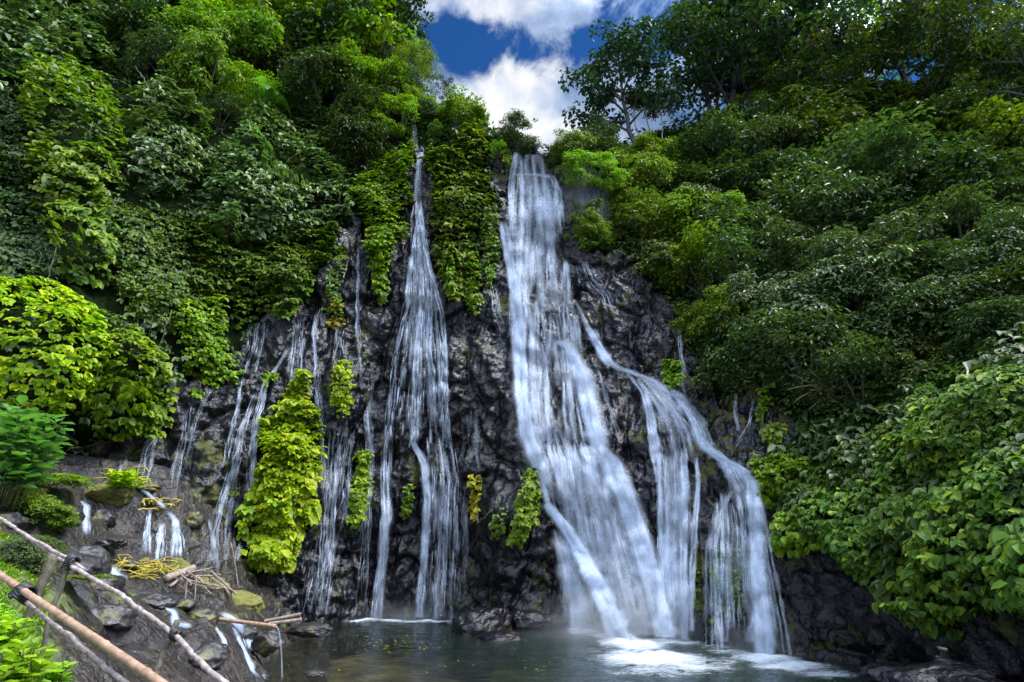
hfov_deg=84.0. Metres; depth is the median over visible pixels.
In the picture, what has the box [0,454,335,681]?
bank
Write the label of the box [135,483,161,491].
boulder
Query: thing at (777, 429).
creeper
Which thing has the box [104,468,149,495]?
leafy plant
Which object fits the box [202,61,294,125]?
shrub
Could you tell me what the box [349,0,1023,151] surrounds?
sky
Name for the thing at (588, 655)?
water
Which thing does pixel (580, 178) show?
boulder
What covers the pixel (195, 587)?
twig
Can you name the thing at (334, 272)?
creeper
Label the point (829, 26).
tree
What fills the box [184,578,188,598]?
twig
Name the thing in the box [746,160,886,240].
shrub
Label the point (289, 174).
creeper
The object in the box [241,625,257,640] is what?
boulder
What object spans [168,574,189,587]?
log
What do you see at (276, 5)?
shrub
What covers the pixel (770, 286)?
shrub
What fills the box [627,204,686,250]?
shrub
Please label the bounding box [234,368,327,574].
creeper
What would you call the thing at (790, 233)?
shrub
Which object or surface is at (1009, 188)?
shrub
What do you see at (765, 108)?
shrub
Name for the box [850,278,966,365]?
shrub
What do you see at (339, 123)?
shrub
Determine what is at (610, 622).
waterfall
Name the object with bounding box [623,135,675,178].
shrub
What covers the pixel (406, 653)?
floating leaves
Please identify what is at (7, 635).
leafy plant
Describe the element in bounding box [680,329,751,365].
shrub
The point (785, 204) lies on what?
shrub
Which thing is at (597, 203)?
creeper
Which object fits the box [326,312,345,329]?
creeper
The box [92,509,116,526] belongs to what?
boulder
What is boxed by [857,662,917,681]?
boulder
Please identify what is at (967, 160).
shrub
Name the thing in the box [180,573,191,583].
stick
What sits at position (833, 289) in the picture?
shrub
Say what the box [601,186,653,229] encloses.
shrub
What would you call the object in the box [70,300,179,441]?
creeper
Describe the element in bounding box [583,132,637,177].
shrub
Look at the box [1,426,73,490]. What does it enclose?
leafy plant
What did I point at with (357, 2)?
tree
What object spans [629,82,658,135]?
tree
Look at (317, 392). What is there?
trickle
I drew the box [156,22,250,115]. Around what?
shrub
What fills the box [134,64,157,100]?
bare stem
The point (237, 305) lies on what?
creeper
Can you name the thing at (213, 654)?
boulder
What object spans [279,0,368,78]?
shrub
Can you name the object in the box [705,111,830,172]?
shrub
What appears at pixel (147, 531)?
cascade
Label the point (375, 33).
shrub
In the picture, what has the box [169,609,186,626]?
cascade
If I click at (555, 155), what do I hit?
shrub
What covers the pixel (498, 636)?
boulder
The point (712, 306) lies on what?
shrub
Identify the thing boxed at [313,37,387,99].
shrub
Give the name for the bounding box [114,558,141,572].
boulder
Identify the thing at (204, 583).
stick
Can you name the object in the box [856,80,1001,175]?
shrub
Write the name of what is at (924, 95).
shrub
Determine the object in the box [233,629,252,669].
cascade
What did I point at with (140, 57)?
shrub
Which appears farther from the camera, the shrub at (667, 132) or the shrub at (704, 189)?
the shrub at (667, 132)
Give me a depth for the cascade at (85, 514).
17.52 m
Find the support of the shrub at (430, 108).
on the cliff
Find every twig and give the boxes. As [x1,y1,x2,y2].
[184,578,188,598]
[194,575,196,598]
[230,542,238,587]
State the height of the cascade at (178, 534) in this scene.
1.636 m
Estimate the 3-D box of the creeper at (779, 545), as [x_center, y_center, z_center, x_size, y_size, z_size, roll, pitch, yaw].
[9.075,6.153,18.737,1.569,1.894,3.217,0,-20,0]
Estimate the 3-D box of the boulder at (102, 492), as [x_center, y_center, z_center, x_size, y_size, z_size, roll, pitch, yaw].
[-14.461,5.519,20.264,1.874,0.960,1.421,5,-21,-13]
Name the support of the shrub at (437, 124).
on the cliff
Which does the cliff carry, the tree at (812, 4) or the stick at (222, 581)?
the tree at (812, 4)
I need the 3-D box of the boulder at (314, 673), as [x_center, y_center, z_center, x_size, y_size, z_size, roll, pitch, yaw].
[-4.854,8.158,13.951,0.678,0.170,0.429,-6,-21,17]
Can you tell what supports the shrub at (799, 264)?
on the cliff
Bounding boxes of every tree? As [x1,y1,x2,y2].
[330,0,407,46]
[342,0,434,78]
[353,7,421,69]
[394,38,442,94]
[429,73,455,104]
[493,108,541,143]
[558,14,685,145]
[574,110,622,140]
[618,86,646,134]
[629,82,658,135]
[636,0,860,112]
[638,0,773,131]
[643,92,681,138]
[658,0,811,113]
[709,0,870,106]
[729,0,865,94]
[731,50,864,114]
[751,0,931,102]
[779,0,941,91]
[818,0,953,83]
[841,0,1023,104]
[842,0,1021,108]
[920,0,1023,108]
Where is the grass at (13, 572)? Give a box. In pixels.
[0,532,74,681]
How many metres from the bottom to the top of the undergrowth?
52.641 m
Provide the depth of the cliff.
26.65 m
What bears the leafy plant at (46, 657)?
on the bank
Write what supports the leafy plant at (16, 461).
on the bank
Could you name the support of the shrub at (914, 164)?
on the cliff
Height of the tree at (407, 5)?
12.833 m
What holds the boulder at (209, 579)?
on the bank
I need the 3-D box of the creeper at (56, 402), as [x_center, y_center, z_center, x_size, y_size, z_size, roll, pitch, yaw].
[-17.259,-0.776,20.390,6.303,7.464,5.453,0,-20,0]
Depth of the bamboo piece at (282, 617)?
17.68 m
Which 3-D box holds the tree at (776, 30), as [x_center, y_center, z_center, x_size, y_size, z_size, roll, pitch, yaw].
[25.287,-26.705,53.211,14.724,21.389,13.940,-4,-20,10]
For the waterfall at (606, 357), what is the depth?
20.82 m
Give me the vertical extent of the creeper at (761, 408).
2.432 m
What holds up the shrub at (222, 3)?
on the cliff
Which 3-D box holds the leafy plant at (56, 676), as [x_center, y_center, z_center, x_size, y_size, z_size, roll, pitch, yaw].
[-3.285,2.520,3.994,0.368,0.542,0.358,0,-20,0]
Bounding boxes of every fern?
[38,473,93,489]
[49,481,96,489]
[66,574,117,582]
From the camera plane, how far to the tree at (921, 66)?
42.40 m
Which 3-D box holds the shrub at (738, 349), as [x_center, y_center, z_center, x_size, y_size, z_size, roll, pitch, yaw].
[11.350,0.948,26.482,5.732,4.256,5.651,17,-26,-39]
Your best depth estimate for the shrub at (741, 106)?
46.09 m
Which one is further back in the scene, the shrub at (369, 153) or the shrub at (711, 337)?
the shrub at (369, 153)
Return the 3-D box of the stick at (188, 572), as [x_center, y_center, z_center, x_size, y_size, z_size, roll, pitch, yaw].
[-9.672,7.427,17.694,1.925,0.509,0.062,-13,-24,31]
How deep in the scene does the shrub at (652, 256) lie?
33.42 m
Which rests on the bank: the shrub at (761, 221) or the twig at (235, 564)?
the twig at (235, 564)
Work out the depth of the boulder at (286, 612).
22.59 m
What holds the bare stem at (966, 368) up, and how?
on the bush at (1005, 547)
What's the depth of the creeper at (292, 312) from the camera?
30.21 m
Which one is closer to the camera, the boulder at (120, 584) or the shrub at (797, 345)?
the boulder at (120, 584)
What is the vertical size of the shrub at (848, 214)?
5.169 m
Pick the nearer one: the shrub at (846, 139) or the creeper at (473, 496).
the creeper at (473, 496)
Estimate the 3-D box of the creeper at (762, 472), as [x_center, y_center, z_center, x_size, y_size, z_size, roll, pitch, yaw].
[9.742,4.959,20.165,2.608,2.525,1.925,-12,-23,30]
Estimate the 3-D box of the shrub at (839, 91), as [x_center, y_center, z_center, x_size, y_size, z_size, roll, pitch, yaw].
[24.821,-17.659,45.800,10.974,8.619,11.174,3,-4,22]
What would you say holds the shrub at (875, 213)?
on the cliff
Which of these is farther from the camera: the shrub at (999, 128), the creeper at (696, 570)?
the shrub at (999, 128)
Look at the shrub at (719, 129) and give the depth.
42.75 m
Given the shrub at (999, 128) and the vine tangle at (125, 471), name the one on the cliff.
the shrub at (999, 128)
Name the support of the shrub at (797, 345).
on the cliff
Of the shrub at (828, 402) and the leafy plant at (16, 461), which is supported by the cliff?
the shrub at (828, 402)
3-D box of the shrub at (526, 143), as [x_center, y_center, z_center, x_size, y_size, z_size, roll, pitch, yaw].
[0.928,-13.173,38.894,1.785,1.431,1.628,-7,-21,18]
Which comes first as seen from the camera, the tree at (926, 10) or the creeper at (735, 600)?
the creeper at (735, 600)
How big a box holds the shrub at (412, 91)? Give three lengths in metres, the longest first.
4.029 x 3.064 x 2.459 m
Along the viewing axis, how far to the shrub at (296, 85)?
41.66 m
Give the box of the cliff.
[0,0,1023,681]
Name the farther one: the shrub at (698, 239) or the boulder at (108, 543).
the shrub at (698, 239)
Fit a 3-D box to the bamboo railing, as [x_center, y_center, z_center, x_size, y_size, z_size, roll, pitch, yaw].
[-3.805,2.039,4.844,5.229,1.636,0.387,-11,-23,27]
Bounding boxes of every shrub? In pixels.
[0,487,48,514]
[0,535,49,573]
[2,492,78,533]
[27,506,82,531]
[35,535,70,554]
[95,0,179,54]
[110,0,234,69]
[115,21,206,92]
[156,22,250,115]
[163,0,284,92]
[165,0,246,10]
[179,0,233,42]
[185,90,252,134]
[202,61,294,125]
[212,0,320,44]
[228,24,312,92]
[267,42,375,122]
[275,0,420,66]
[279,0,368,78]
[311,74,398,136]
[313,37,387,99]
[323,105,386,169]
[331,116,393,168]
[349,54,412,91]
[354,93,428,140]
[373,71,435,118]
[377,84,411,127]
[402,83,437,116]
[414,98,440,127]
[425,119,446,141]
[429,82,489,131]
[489,139,509,159]
[500,129,528,156]
[512,134,536,157]
[545,147,573,167]
[548,127,602,170]
[554,148,630,196]
[561,210,618,250]
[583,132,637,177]
[589,144,677,199]
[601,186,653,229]
[610,203,670,255]
[616,187,681,240]
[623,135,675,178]
[627,128,682,168]
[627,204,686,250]
[627,237,693,290]
[636,120,705,143]
[641,158,718,198]
[645,216,739,300]
[659,182,749,232]
[661,185,759,246]
[668,129,729,168]
[668,299,722,351]
[676,194,802,260]
[678,148,795,214]
[678,283,768,348]
[679,102,787,171]
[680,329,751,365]
[685,308,809,406]
[689,218,787,292]
[690,93,760,142]
[701,268,811,351]
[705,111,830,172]
[718,189,808,242]
[722,144,807,215]
[725,93,800,156]
[729,218,820,286]
[744,262,883,348]
[745,303,869,394]
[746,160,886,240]
[756,141,867,189]
[763,244,927,350]
[765,77,901,126]
[773,101,871,157]
[777,224,871,291]
[781,332,924,422]
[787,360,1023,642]
[791,173,914,248]
[804,104,989,217]
[807,207,950,311]
[826,122,878,169]
[833,75,924,127]
[850,195,951,250]
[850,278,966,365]
[855,134,977,234]
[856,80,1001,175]
[868,334,960,390]
[869,236,976,300]
[876,271,1019,358]
[878,76,952,116]
[899,178,1023,264]
[903,128,1023,231]
[904,106,1023,179]
[915,27,1023,111]
[929,227,1023,292]
[932,202,1023,269]
[942,295,1023,361]
[943,257,1023,327]
[955,94,1023,176]
[964,177,1023,227]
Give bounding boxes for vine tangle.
[91,466,150,483]
[110,554,180,579]
[137,497,180,510]
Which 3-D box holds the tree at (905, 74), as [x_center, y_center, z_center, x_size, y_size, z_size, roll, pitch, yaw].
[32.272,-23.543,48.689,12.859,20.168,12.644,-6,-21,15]
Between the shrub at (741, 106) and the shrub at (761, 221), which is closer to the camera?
the shrub at (761, 221)
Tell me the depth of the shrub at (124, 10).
40.67 m
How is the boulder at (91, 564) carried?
on the bank
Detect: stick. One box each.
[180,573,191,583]
[182,567,211,573]
[185,570,217,589]
[189,579,217,586]
[190,575,212,577]
[191,575,210,593]
[206,573,226,589]
[208,569,230,594]
[209,570,236,594]
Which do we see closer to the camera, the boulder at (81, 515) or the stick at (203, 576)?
the boulder at (81, 515)
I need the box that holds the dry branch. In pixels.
[788,369,856,407]
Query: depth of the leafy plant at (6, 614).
5.84 m
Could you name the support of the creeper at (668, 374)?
attached to the cliff
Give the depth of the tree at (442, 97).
45.66 m
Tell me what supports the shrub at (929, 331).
on the cliff
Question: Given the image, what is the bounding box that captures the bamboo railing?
[0,517,228,681]
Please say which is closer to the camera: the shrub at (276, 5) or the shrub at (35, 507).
the shrub at (35, 507)
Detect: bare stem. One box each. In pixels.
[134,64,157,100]
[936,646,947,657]
[963,363,988,402]
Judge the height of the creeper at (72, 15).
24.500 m
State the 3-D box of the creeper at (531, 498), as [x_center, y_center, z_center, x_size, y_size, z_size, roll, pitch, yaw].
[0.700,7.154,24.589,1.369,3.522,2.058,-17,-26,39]
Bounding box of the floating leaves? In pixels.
[327,633,563,676]
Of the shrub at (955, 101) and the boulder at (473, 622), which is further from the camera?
the shrub at (955, 101)
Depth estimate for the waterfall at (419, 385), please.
29.59 m
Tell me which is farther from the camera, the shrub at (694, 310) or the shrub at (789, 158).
the shrub at (789, 158)
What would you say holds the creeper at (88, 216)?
attached to the cliff
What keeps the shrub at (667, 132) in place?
on the cliff
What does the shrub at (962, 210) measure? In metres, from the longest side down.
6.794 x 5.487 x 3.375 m
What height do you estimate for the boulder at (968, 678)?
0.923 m
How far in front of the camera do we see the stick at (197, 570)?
18.92 m
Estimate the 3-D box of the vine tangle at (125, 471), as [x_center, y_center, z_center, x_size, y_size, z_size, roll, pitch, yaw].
[-14.731,4.988,21.061,2.221,0.770,1.726,17,-26,-39]
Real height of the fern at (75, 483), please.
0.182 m
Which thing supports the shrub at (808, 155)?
on the cliff
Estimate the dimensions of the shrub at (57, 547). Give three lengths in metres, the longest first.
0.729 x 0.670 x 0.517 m
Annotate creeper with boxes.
[0,0,127,89]
[0,90,57,283]
[0,247,118,419]
[15,46,131,288]
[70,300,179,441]
[108,201,201,334]
[119,69,217,197]
[120,285,170,325]
[170,294,245,388]
[186,219,342,320]
[188,380,204,400]
[189,98,354,247]
[226,472,239,497]
[231,294,252,329]
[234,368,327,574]
[261,365,279,386]
[268,263,316,318]
[321,243,349,320]
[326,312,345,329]
[328,289,343,311]
[329,359,356,417]
[346,133,418,305]
[346,445,374,529]
[364,223,394,301]
[399,484,415,520]
[416,121,500,301]
[437,240,464,299]
[463,243,483,315]
[467,466,485,521]
[477,497,507,539]
[478,211,501,290]
[500,147,511,172]
[505,468,542,549]
[570,197,605,251]
[660,352,685,389]
[687,547,703,609]
[708,542,747,624]
[746,450,820,509]
[754,376,774,424]
[759,413,787,444]
[768,501,819,557]
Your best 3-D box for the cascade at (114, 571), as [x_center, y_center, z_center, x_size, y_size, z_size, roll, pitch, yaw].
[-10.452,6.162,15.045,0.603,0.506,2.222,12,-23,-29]
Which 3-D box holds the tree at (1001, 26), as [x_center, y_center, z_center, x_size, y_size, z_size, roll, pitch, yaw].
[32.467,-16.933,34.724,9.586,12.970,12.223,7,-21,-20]
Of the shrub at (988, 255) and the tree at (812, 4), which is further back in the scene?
the tree at (812, 4)
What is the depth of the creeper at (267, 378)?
27.78 m
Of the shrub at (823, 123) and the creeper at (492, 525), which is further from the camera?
the shrub at (823, 123)
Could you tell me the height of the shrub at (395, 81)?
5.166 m
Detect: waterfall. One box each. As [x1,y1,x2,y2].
[372,202,457,602]
[501,190,634,640]
[587,329,764,645]
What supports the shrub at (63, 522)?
on the bank
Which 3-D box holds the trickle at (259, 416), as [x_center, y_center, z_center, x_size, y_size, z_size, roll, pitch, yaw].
[-11.409,4.293,25.610,0.946,10.378,4.091,3,-20,-9]
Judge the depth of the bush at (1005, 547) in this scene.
13.49 m
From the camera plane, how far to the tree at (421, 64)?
46.64 m
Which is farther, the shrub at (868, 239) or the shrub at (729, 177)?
the shrub at (729, 177)
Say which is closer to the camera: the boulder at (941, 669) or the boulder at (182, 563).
the boulder at (941, 669)
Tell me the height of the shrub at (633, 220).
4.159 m
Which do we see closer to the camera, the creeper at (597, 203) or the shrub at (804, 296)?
the shrub at (804, 296)
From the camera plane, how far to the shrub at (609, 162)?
36.78 m
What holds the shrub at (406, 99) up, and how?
on the cliff
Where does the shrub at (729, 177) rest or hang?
on the cliff
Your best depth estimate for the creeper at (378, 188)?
35.42 m
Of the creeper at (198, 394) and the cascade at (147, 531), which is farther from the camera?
the creeper at (198, 394)
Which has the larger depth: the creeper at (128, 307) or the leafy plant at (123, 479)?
the creeper at (128, 307)
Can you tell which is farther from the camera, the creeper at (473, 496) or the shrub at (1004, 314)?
the creeper at (473, 496)
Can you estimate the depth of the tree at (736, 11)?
50.06 m
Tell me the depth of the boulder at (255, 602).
19.36 m
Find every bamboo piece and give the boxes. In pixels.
[264,612,300,622]
[269,617,301,624]
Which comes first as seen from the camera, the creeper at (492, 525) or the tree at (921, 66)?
the creeper at (492, 525)
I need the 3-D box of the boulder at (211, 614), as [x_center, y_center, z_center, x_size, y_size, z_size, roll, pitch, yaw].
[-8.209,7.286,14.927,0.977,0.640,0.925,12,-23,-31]
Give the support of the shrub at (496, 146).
on the cliff
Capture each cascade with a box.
[81,501,88,527]
[111,567,119,575]
[143,511,150,548]
[156,525,165,553]
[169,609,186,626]
[172,516,183,551]
[223,615,252,644]
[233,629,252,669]
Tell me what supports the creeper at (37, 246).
attached to the cliff
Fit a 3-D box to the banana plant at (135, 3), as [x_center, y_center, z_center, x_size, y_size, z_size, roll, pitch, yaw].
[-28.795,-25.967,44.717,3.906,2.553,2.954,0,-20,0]
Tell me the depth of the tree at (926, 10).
41.30 m
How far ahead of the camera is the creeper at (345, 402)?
27.78 m
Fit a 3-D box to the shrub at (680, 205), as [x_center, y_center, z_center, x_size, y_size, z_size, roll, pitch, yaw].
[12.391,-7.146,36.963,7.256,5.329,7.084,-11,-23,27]
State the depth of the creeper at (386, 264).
32.44 m
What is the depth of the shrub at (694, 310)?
29.51 m
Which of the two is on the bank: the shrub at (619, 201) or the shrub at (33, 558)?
the shrub at (33, 558)
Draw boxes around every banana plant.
[126,0,169,9]
[242,76,290,114]
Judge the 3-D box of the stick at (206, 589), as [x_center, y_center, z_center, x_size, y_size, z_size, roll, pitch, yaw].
[-9.737,7.567,17.765,0.065,0.513,2.184,18,-27,-41]
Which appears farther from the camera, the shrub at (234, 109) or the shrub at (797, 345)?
the shrub at (234, 109)
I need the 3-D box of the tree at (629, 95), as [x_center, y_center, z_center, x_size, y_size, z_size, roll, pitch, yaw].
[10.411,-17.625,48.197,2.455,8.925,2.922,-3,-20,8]
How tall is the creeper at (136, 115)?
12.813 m
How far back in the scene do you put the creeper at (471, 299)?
32.25 m
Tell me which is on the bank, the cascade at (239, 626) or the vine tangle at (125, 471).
the cascade at (239, 626)
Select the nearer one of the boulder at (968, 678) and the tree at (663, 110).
the boulder at (968, 678)
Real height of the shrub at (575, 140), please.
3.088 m
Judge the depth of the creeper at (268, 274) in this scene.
29.78 m
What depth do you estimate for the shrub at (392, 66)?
45.06 m
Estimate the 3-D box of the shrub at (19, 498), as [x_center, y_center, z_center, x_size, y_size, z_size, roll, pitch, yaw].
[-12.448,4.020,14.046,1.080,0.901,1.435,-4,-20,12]
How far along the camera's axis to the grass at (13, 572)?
7.21 m
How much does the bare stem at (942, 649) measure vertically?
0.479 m
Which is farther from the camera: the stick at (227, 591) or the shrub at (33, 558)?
the stick at (227, 591)
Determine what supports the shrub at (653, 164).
on the cliff
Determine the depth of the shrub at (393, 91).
42.95 m
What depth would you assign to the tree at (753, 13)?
48.74 m
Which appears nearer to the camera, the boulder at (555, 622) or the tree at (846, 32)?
the boulder at (555, 622)
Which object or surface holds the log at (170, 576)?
on the bank
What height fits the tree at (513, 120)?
3.425 m
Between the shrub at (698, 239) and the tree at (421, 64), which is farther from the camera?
the tree at (421, 64)
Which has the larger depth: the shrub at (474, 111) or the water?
the shrub at (474, 111)
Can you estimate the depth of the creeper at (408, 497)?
27.23 m
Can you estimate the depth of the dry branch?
21.99 m
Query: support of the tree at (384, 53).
on the cliff
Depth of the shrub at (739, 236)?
30.56 m
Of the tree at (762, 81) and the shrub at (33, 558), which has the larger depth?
the tree at (762, 81)
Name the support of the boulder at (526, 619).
in the water
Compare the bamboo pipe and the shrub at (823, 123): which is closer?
the bamboo pipe
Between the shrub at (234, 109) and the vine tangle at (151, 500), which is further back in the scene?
the shrub at (234, 109)
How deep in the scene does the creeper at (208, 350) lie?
26.08 m
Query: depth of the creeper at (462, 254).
35.59 m
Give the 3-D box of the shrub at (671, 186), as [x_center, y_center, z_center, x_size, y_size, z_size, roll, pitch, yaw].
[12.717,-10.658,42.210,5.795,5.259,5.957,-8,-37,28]
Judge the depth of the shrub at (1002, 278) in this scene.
19.56 m
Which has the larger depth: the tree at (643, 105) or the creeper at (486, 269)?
the tree at (643, 105)
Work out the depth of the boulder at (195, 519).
20.96 m
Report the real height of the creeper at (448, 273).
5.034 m
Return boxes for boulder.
[0,512,28,529]
[59,550,103,578]
[62,504,85,525]
[79,545,111,574]
[84,483,134,506]
[90,537,127,550]
[90,575,125,592]
[90,604,138,630]
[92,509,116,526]
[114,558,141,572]
[134,593,179,609]
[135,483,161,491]
[170,558,189,571]
[176,596,198,610]
[182,510,206,528]
[186,605,219,623]
[187,640,230,668]
[197,574,230,588]
[232,590,264,613]
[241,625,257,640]
[251,629,285,657]
[264,604,281,625]
[282,609,292,625]
[286,622,332,637]
[301,669,327,677]
[451,607,511,656]
[475,630,522,651]
[510,610,543,629]
[539,613,570,629]
[561,166,595,181]
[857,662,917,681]
[884,656,1018,681]
[947,674,1004,681]
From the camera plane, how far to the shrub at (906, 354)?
19.98 m
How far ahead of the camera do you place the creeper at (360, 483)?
27.03 m
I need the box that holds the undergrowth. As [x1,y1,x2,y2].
[0,0,1023,630]
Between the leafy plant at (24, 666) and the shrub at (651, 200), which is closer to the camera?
the leafy plant at (24, 666)
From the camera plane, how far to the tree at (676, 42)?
52.46 m
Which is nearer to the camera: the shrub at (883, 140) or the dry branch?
the dry branch
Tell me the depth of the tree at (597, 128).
41.79 m
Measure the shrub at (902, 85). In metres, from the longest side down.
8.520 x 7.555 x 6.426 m
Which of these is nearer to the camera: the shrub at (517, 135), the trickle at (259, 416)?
the trickle at (259, 416)
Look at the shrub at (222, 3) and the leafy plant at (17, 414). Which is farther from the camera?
the shrub at (222, 3)
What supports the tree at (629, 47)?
on the cliff
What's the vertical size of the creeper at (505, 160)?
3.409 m
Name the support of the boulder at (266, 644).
on the bank
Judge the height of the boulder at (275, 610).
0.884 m
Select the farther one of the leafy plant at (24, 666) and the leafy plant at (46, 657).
the leafy plant at (46, 657)
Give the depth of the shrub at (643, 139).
43.06 m
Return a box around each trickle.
[251,368,274,475]
[313,322,324,457]
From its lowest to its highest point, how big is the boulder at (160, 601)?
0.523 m
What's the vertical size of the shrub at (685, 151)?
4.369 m
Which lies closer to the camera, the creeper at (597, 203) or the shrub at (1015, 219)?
the shrub at (1015, 219)
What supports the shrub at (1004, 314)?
on the cliff
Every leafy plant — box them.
[0,395,73,507]
[0,404,39,445]
[0,603,15,628]
[0,616,35,661]
[0,635,56,681]
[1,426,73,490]
[14,640,56,671]
[35,658,77,681]
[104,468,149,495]
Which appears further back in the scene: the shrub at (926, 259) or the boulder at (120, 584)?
the shrub at (926, 259)
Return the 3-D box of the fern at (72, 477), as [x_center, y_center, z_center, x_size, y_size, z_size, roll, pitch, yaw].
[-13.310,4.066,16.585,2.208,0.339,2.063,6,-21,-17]
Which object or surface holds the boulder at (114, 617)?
on the bank
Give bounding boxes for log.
[162,564,196,581]
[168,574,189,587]
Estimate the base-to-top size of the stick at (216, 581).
0.457 m
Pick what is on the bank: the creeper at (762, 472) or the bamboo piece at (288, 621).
the bamboo piece at (288, 621)
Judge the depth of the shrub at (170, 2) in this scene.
47.16 m
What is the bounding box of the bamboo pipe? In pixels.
[219,617,276,628]
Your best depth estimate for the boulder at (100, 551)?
14.73 m
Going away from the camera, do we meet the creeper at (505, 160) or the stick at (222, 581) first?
the stick at (222, 581)
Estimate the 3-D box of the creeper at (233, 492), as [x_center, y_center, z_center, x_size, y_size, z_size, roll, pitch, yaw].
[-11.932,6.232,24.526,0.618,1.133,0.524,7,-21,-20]
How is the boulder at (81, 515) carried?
on the bank
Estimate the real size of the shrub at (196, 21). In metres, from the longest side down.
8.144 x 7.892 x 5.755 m
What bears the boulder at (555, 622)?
in the water
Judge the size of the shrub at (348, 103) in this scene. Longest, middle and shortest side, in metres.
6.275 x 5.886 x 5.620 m
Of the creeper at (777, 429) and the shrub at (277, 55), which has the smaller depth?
the creeper at (777, 429)
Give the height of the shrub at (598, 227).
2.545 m
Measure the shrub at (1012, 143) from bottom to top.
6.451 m
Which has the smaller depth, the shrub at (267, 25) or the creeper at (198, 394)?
the creeper at (198, 394)
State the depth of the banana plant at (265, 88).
39.98 m
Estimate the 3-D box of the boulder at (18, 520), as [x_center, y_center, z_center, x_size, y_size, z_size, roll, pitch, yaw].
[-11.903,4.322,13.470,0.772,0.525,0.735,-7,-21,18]
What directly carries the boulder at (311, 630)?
on the bank
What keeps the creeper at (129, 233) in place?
attached to the cliff
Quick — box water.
[262,618,864,681]
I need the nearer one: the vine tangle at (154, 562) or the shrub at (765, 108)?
the vine tangle at (154, 562)
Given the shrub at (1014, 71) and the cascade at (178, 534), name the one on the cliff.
the shrub at (1014, 71)
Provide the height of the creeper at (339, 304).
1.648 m
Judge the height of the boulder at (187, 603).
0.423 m
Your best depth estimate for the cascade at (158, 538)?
19.59 m
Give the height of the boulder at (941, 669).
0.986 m

